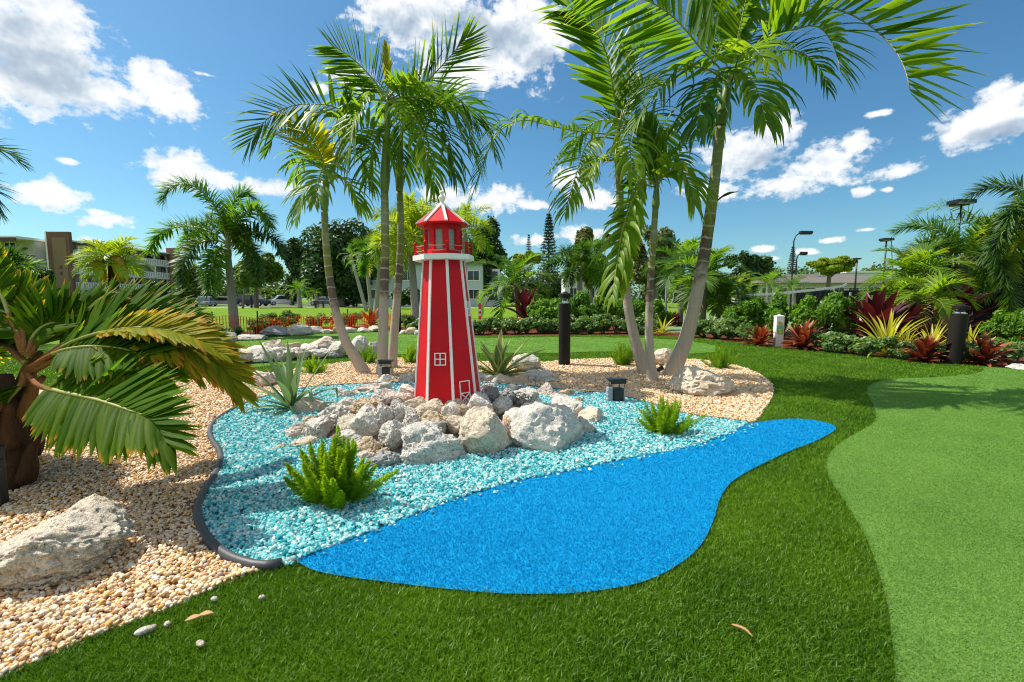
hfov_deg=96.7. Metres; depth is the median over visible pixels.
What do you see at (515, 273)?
palm tree
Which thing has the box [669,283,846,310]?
volleyball net
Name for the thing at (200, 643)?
pebble
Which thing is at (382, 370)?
garden spotlight
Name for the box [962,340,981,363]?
shrub
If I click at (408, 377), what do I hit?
rock
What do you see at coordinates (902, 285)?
palm tree
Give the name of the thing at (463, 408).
rock
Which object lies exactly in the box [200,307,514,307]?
garden path
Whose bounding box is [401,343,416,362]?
foxtail fern
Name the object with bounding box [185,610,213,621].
dry leaf
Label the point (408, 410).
rock
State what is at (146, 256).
window
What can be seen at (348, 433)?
rock
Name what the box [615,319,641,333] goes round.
shrub
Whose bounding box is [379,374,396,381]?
rock
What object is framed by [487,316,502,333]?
shrub
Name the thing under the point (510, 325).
shrub
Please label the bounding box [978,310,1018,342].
hedge shrub
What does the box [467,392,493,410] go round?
rock
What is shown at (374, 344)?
rock
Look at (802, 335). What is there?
bromeliad plant
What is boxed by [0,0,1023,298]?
sky
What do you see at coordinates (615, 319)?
shrub
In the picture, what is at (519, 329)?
shrub
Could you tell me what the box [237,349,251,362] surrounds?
rock
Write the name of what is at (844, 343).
shrub
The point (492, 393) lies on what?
rock
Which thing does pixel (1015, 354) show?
shrub
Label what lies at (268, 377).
rock
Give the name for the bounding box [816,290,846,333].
hedge shrub
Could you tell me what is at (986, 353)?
cordyline
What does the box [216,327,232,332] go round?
shrub
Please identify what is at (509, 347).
putting green
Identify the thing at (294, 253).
tree
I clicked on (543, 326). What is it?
shrub
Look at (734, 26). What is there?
palm tree
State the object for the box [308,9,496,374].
palm tree
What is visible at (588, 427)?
rock
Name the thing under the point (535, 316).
shrub
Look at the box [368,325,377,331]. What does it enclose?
rock
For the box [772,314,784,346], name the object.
hole marker
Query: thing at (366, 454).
rock
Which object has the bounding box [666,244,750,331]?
palm tree
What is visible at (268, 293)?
tree
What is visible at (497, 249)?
tree
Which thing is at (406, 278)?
window
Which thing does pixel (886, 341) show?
shrub
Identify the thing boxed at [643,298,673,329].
hedge shrub
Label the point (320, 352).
rock
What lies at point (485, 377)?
rock
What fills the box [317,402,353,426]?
rock
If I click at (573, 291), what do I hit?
window
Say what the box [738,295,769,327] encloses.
hedge shrub
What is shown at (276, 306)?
car park
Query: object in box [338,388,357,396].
rock
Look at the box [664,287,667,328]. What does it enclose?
net post
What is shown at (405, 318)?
shrub
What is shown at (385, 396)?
rock
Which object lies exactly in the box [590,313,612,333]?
shrub
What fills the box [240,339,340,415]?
agave
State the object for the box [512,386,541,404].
rock
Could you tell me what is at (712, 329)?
shrub
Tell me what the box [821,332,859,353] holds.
shrub
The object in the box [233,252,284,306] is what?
tree
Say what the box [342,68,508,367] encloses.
palm tree
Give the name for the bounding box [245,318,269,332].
shrub
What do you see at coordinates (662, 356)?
rock
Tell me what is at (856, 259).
floodlight post
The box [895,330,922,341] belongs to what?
striped dracaena
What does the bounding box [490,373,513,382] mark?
rock
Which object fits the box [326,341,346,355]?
rock
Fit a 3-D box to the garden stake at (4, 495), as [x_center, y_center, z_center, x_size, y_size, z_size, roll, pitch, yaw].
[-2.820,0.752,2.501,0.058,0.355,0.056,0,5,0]
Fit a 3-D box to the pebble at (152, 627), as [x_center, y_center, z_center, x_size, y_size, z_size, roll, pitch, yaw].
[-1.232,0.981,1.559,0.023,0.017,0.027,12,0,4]
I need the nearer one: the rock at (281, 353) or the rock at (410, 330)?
the rock at (281, 353)
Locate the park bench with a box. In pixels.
[313,301,329,307]
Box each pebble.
[134,625,149,635]
[148,624,156,630]
[164,621,170,626]
[196,640,204,646]
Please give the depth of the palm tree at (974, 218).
20.58 m
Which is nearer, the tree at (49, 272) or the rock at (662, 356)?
the rock at (662, 356)
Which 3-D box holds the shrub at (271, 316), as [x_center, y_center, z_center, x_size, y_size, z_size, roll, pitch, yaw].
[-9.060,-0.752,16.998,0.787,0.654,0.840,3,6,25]
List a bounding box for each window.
[4,243,16,250]
[83,277,92,285]
[145,255,152,262]
[146,268,153,274]
[371,289,374,298]
[402,270,408,280]
[434,353,445,365]
[467,270,479,280]
[469,289,479,298]
[569,288,576,297]
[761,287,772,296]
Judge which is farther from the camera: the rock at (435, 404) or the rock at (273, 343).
the rock at (273, 343)
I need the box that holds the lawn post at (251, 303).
[250,295,252,307]
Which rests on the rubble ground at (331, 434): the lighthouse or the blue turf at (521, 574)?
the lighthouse
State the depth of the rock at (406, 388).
4.18 m
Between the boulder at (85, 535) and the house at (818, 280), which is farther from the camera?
the house at (818, 280)
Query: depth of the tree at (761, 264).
67.65 m
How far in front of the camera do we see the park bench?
55.29 m
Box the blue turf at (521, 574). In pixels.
[297,419,835,593]
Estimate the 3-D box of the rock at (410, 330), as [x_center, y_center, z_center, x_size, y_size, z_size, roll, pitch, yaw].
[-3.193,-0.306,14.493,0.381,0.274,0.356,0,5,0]
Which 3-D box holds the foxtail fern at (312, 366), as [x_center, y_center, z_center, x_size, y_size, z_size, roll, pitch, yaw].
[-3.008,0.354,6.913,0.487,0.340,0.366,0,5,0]
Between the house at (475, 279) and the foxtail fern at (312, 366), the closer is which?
the foxtail fern at (312, 366)
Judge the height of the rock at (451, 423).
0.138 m
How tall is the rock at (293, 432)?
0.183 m
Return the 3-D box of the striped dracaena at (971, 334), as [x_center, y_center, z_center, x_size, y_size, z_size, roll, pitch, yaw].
[8.776,0.054,8.745,1.157,0.928,1.005,-5,7,-42]
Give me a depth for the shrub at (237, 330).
13.16 m
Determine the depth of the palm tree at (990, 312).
16.49 m
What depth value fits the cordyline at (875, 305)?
11.45 m
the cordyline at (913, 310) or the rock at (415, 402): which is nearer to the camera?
the rock at (415, 402)
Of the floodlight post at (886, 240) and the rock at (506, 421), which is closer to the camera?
the rock at (506, 421)
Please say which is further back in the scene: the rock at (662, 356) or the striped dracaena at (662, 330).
the striped dracaena at (662, 330)
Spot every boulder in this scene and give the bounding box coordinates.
[0,494,137,589]
[669,365,734,396]
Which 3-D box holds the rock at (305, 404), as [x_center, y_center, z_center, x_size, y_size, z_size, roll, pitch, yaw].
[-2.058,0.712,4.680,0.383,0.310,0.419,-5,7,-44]
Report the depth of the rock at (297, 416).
4.27 m
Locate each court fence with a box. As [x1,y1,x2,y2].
[796,288,925,309]
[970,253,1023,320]
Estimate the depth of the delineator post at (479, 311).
17.17 m
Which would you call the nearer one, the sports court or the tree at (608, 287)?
the sports court
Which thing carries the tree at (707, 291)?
on the lawn ground at (221, 312)
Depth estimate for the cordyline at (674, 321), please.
18.75 m
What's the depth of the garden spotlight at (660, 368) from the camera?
6.90 m
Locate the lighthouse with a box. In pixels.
[413,191,480,403]
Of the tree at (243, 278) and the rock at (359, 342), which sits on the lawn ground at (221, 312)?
the tree at (243, 278)
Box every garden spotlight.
[377,359,394,377]
[606,377,626,401]
[657,365,663,371]
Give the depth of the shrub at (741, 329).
12.08 m
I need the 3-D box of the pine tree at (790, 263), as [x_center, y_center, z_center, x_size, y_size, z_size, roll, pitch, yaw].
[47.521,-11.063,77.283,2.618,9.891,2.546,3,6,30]
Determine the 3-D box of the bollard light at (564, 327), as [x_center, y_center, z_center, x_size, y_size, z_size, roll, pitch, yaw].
[0.898,-0.208,7.760,0.200,1.265,0.200,0,5,0]
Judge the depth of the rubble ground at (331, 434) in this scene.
3.54 m
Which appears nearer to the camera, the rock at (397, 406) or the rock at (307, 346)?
the rock at (397, 406)
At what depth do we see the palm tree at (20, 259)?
14.05 m
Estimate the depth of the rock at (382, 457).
3.06 m
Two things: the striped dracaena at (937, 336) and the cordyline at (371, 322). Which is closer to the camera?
the striped dracaena at (937, 336)
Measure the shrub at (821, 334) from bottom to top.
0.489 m
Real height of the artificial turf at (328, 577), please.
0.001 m
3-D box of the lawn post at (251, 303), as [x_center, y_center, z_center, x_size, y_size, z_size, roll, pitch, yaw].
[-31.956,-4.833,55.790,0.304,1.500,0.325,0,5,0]
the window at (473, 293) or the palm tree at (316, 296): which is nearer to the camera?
the palm tree at (316, 296)
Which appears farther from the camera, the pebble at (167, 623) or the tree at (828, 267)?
the tree at (828, 267)
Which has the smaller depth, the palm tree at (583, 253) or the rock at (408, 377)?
the rock at (408, 377)
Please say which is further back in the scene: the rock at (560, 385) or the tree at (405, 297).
the tree at (405, 297)
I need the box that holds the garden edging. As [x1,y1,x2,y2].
[193,381,748,571]
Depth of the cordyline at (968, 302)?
12.97 m
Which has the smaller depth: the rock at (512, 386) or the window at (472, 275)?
the rock at (512, 386)
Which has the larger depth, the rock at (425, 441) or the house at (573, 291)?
the house at (573, 291)
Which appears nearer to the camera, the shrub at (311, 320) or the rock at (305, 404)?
the rock at (305, 404)
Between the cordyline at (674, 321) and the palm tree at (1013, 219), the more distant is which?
the cordyline at (674, 321)
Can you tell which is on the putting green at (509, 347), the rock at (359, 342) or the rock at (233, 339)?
the rock at (359, 342)
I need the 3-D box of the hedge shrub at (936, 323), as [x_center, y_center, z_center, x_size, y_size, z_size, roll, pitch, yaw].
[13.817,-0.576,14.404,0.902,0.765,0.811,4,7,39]
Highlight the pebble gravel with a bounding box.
[0,357,773,677]
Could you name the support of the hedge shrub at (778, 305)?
on the planting bed at (610, 331)
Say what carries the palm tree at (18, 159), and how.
on the lawn ground at (221, 312)
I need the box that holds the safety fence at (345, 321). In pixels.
[209,313,410,333]
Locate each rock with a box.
[227,332,237,341]
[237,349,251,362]
[238,334,267,340]
[246,345,276,362]
[252,371,276,386]
[262,325,288,336]
[262,339,282,347]
[271,347,293,361]
[284,426,304,439]
[285,342,300,347]
[287,324,311,335]
[290,422,301,426]
[290,436,319,446]
[291,347,309,359]
[291,414,302,419]
[294,397,328,413]
[300,343,319,349]
[300,414,317,426]
[304,415,334,438]
[308,348,329,358]
[310,326,322,333]
[310,336,336,347]
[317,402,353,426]
[320,329,332,333]
[323,352,340,358]
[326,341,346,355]
[336,413,355,430]
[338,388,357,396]
[338,397,358,405]
[338,429,355,445]
[345,327,356,332]
[349,397,380,413]
[349,403,379,436]
[350,434,361,445]
[352,335,367,354]
[352,382,392,393]
[355,450,375,459]
[356,436,381,452]
[357,327,369,331]
[365,449,401,468]
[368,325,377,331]
[368,341,377,352]
[371,388,396,404]
[374,402,393,428]
[376,447,388,453]
[378,419,406,449]
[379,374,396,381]
[390,398,406,421]
[393,392,413,402]
[396,373,414,382]
[397,384,414,394]
[400,420,466,464]
[403,396,425,407]
[403,412,420,424]
[404,406,415,416]
[405,327,416,334]
[415,398,443,417]
[420,410,447,421]
[431,420,445,433]
[441,401,460,416]
[444,398,464,405]
[446,415,461,433]
[458,404,468,416]
[458,405,512,454]
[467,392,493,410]
[479,373,494,381]
[481,383,495,393]
[484,386,499,402]
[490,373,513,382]
[492,395,512,415]
[500,388,515,400]
[502,400,583,451]
[503,415,512,445]
[505,384,517,388]
[511,353,540,369]
[512,374,530,383]
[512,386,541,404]
[522,369,555,382]
[537,382,553,395]
[550,383,568,388]
[551,393,583,416]
[559,389,574,395]
[575,397,584,401]
[578,405,602,421]
[578,416,595,432]
[654,348,671,364]
[1005,363,1023,369]
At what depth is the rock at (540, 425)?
3.46 m
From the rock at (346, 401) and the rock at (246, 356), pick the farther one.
the rock at (246, 356)
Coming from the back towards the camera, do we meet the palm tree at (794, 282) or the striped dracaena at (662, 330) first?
the palm tree at (794, 282)
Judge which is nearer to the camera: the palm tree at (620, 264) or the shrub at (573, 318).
the palm tree at (620, 264)
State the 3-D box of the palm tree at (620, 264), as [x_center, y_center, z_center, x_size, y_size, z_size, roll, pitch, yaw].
[1.851,-1.317,6.179,1.766,3.806,1.553,0,5,0]
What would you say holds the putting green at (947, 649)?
on the artificial turf at (328, 577)
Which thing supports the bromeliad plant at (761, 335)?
on the planting bed at (610, 331)
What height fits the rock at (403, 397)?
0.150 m
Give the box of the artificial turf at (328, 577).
[0,335,981,681]
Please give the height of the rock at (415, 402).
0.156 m
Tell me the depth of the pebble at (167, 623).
1.57 m
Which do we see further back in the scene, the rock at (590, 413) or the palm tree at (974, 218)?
the palm tree at (974, 218)
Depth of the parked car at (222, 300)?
72.94 m
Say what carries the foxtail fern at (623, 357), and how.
on the pebble gravel
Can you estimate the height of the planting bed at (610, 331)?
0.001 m
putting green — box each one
[238,333,719,366]
[827,367,1023,681]
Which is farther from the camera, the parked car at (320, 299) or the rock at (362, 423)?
the parked car at (320, 299)
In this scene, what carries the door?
in the lighthouse
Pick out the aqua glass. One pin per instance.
(260, 487)
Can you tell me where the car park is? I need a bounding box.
[158,305,367,306]
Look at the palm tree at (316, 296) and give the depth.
57.68 m
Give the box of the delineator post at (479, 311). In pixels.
[478,303,480,320]
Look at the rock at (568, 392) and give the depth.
5.33 m
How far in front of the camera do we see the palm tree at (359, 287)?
39.60 m
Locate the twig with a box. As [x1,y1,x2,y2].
[732,624,752,636]
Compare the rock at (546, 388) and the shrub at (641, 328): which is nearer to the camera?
the rock at (546, 388)
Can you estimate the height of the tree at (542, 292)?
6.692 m
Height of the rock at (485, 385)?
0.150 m
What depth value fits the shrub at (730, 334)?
12.57 m
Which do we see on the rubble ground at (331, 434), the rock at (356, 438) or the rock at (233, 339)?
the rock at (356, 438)
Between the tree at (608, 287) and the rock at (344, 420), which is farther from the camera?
the tree at (608, 287)
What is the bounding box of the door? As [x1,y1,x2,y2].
[459,380,470,400]
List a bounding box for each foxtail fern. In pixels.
[283,425,399,510]
[295,353,328,373]
[358,345,376,363]
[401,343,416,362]
[608,341,634,364]
[637,396,706,434]
[698,343,738,367]
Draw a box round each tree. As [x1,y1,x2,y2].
[0,138,34,222]
[0,241,48,280]
[0,242,259,491]
[21,268,68,296]
[66,235,155,300]
[131,278,170,298]
[142,170,290,334]
[169,264,216,302]
[223,60,411,372]
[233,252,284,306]
[238,269,265,308]
[246,285,310,299]
[280,237,310,304]
[284,279,313,307]
[295,217,378,306]
[307,287,324,306]
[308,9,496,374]
[336,248,367,311]
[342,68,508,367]
[346,253,377,312]
[347,228,408,318]
[365,189,437,318]
[389,287,420,308]
[452,201,495,271]
[463,0,689,373]
[467,253,556,321]
[468,215,507,296]
[509,273,560,301]
[512,250,541,286]
[523,234,533,278]
[537,213,560,300]
[541,235,613,295]
[550,262,619,297]
[561,0,987,376]
[570,226,610,306]
[587,108,720,379]
[632,225,680,303]
[642,236,725,325]
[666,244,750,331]
[684,271,727,304]
[691,272,755,321]
[717,250,780,304]
[724,271,759,302]
[746,268,796,304]
[772,271,815,306]
[787,246,797,273]
[805,255,855,289]
[857,270,934,336]
[860,238,977,333]
[884,207,1023,331]
[884,270,982,338]
[901,197,1023,321]
[958,171,1023,285]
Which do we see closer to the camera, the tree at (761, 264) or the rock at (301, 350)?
the rock at (301, 350)
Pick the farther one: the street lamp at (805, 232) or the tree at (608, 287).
the tree at (608, 287)
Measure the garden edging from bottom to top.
0.044 m
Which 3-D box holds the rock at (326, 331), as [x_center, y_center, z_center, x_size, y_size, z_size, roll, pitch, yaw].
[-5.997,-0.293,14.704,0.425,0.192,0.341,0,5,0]
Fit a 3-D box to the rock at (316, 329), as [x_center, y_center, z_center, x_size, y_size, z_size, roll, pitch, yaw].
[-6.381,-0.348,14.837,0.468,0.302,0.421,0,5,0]
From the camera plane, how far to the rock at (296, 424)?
3.98 m
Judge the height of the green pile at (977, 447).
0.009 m
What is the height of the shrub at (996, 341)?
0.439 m
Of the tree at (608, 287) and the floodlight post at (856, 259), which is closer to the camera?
the floodlight post at (856, 259)
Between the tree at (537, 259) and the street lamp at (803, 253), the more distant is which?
the street lamp at (803, 253)
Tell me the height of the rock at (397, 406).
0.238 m
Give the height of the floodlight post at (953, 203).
5.344 m
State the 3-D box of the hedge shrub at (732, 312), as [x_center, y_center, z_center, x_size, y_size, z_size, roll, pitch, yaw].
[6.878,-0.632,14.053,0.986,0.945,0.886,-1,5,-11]
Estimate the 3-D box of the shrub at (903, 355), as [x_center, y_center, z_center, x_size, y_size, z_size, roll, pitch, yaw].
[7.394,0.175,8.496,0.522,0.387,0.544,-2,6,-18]
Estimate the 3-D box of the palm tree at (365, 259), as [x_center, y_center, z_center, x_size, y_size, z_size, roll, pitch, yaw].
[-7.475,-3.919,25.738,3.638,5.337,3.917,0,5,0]
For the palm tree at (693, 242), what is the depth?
18.46 m
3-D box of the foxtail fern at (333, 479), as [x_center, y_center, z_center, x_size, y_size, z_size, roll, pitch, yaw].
[-0.943,0.711,2.500,0.547,0.445,0.419,4,7,38]
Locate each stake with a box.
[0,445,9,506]
[256,310,258,333]
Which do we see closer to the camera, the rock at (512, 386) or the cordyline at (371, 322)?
the rock at (512, 386)
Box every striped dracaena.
[653,315,674,333]
[835,309,932,357]
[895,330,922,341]
[907,320,947,341]
[936,322,994,355]
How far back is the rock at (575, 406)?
4.42 m
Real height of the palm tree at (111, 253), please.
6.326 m
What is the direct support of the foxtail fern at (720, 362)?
on the pebble gravel
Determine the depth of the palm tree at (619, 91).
6.33 m
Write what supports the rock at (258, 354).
on the putting green at (509, 347)
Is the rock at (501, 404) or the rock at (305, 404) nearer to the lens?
the rock at (501, 404)
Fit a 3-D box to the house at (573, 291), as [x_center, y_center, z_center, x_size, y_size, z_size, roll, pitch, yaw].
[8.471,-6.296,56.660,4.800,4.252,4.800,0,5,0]
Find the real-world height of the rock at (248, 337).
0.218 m
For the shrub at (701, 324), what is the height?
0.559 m
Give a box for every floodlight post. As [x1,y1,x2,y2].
[853,258,861,289]
[879,237,894,284]
[946,199,976,263]
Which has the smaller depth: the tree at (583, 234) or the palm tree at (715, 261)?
the palm tree at (715, 261)
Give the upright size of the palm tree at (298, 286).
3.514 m
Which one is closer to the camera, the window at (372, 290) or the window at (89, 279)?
the window at (372, 290)
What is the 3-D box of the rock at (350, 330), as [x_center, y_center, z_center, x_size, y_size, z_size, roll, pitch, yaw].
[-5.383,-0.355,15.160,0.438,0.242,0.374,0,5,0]
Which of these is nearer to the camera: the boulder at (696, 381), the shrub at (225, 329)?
the boulder at (696, 381)
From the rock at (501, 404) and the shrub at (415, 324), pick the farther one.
the shrub at (415, 324)
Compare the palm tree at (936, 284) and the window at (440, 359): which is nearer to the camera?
the window at (440, 359)
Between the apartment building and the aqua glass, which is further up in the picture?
the apartment building
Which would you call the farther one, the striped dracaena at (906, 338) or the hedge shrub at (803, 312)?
the hedge shrub at (803, 312)
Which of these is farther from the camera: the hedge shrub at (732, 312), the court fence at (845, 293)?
the court fence at (845, 293)
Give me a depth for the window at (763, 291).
65.55 m
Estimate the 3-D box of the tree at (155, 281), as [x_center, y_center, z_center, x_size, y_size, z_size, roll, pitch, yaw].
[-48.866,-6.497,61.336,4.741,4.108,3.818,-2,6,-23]
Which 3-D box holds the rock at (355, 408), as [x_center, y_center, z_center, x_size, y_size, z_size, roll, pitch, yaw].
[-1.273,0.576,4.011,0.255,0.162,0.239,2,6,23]
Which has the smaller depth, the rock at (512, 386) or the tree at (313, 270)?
the rock at (512, 386)
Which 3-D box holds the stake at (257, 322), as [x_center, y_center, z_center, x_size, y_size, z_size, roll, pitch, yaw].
[-8.198,-0.603,14.669,0.041,0.760,0.045,2,6,22]
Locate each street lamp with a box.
[789,231,812,308]
[795,252,807,274]
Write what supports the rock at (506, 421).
on the rubble ground at (331, 434)
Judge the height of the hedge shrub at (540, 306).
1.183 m
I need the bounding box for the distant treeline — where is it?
[216,262,938,302]
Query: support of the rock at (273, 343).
on the putting green at (509, 347)
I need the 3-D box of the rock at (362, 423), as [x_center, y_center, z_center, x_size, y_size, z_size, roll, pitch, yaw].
[-1.155,0.671,3.649,0.263,0.346,0.325,0,5,0]
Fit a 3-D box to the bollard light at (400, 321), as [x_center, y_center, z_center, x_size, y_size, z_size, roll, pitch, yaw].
[-3.799,-0.889,15.091,0.230,1.252,0.230,0,5,0]
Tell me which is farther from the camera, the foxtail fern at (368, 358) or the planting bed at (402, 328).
the planting bed at (402, 328)
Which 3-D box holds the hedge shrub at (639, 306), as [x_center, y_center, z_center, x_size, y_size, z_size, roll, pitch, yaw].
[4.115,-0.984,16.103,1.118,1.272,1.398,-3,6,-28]
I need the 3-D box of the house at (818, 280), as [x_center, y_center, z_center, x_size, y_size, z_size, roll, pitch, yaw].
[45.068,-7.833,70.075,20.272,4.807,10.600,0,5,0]
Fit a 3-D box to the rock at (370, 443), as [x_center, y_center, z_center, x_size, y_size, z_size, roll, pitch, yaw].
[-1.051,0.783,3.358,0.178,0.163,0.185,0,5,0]
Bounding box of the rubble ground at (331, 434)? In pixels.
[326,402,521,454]
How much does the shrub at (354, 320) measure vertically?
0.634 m
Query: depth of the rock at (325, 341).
8.87 m
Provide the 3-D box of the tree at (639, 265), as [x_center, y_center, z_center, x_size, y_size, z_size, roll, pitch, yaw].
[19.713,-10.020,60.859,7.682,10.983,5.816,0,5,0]
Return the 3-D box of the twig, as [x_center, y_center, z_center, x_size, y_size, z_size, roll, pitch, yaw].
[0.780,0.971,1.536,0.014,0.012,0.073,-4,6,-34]
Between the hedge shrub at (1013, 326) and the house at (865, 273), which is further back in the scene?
the house at (865, 273)
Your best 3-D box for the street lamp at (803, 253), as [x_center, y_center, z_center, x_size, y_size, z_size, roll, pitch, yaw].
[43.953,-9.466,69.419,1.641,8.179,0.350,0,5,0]
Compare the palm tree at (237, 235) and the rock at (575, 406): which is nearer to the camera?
the rock at (575, 406)
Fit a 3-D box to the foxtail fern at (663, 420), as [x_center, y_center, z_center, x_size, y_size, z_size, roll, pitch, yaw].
[1.303,0.633,3.843,0.481,0.341,0.488,-5,7,-40]
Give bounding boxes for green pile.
[827,367,1023,681]
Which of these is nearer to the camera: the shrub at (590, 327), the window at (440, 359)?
the window at (440, 359)
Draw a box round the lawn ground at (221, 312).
[5,299,986,354]
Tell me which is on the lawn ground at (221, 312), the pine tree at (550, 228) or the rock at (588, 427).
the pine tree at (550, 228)
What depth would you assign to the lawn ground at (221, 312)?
37.41 m
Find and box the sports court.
[621,314,934,331]
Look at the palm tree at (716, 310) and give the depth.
15.69 m
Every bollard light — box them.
[399,306,400,332]
[558,291,570,365]
[943,304,970,364]
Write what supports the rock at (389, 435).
on the rubble ground at (331, 434)
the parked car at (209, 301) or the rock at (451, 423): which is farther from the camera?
the parked car at (209, 301)
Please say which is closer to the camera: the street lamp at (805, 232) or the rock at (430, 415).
the rock at (430, 415)
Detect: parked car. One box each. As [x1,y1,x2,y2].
[195,296,216,305]
[214,297,227,303]
[237,295,270,305]
[271,295,296,304]
[307,297,329,304]
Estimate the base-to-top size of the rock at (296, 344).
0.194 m
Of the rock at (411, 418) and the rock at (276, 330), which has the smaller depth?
the rock at (411, 418)
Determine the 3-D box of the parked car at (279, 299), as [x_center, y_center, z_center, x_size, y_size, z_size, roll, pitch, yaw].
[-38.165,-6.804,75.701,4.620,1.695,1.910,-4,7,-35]
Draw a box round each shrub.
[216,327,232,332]
[231,326,243,335]
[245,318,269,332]
[258,312,282,326]
[279,310,301,326]
[304,315,319,325]
[315,313,331,326]
[341,312,362,326]
[401,314,415,329]
[406,318,418,329]
[473,319,491,333]
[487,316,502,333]
[492,317,517,333]
[502,317,531,333]
[517,317,538,333]
[526,298,557,330]
[529,312,553,333]
[535,318,558,333]
[549,297,576,330]
[555,314,577,329]
[571,290,590,330]
[571,318,586,333]
[578,315,606,333]
[586,295,618,330]
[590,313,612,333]
[610,315,626,333]
[611,296,645,330]
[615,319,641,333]
[635,317,658,334]
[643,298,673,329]
[695,320,710,337]
[702,316,732,338]
[713,318,744,339]
[721,305,750,326]
[733,322,755,341]
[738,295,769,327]
[762,291,793,336]
[787,294,825,332]
[811,330,842,351]
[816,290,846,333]
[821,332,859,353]
[825,337,855,353]
[832,296,859,337]
[847,336,880,355]
[873,335,908,357]
[893,340,917,358]
[932,341,963,362]
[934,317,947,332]
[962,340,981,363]
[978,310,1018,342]
[989,338,1006,360]
[995,341,1023,362]
[1001,308,1023,343]
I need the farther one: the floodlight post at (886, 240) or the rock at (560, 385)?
the floodlight post at (886, 240)
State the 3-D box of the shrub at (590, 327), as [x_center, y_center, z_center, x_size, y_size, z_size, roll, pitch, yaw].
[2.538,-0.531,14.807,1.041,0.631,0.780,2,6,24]
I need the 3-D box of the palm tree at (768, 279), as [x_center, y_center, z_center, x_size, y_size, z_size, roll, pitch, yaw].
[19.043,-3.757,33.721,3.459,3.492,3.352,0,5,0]
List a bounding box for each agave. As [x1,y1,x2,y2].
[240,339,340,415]
[477,328,545,376]
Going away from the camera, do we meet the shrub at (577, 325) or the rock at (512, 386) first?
the rock at (512, 386)
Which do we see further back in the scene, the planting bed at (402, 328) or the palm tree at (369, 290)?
the palm tree at (369, 290)
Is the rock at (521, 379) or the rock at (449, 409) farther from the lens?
the rock at (521, 379)
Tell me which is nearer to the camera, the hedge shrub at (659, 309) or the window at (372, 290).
the hedge shrub at (659, 309)
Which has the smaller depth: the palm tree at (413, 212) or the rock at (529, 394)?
the rock at (529, 394)
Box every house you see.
[368,262,501,306]
[559,272,598,303]
[731,274,889,305]
[838,271,900,278]
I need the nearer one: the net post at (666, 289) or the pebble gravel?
the pebble gravel
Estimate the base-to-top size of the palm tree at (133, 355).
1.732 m
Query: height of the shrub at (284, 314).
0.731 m
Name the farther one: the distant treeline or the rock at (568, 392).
the distant treeline
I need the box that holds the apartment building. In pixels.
[0,231,199,303]
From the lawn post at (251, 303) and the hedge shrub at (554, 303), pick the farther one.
the lawn post at (251, 303)
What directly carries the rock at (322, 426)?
on the rubble ground at (331, 434)
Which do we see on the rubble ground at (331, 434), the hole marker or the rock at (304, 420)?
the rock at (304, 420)
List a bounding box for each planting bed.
[242,326,405,334]
[474,325,1023,367]
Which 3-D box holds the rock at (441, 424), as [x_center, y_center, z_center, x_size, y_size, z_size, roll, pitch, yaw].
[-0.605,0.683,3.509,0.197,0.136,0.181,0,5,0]
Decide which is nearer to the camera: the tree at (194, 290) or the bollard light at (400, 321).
the bollard light at (400, 321)
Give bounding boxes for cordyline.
[356,307,378,326]
[502,283,540,318]
[667,311,682,325]
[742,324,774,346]
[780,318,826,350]
[831,287,930,340]
[861,299,943,340]
[896,332,951,363]
[933,281,1006,338]
[962,331,1019,366]
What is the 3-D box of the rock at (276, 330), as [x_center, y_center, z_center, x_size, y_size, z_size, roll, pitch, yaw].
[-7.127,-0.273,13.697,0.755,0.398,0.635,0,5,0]
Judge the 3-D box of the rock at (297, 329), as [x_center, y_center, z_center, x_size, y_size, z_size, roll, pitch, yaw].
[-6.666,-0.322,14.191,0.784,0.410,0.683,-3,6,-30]
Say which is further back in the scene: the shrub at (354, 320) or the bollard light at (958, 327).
the shrub at (354, 320)
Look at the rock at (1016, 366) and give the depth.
7.37 m
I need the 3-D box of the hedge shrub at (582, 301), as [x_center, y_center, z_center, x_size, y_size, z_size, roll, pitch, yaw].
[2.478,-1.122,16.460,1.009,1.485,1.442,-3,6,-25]
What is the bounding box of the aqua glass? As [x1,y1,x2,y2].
[201,382,758,565]

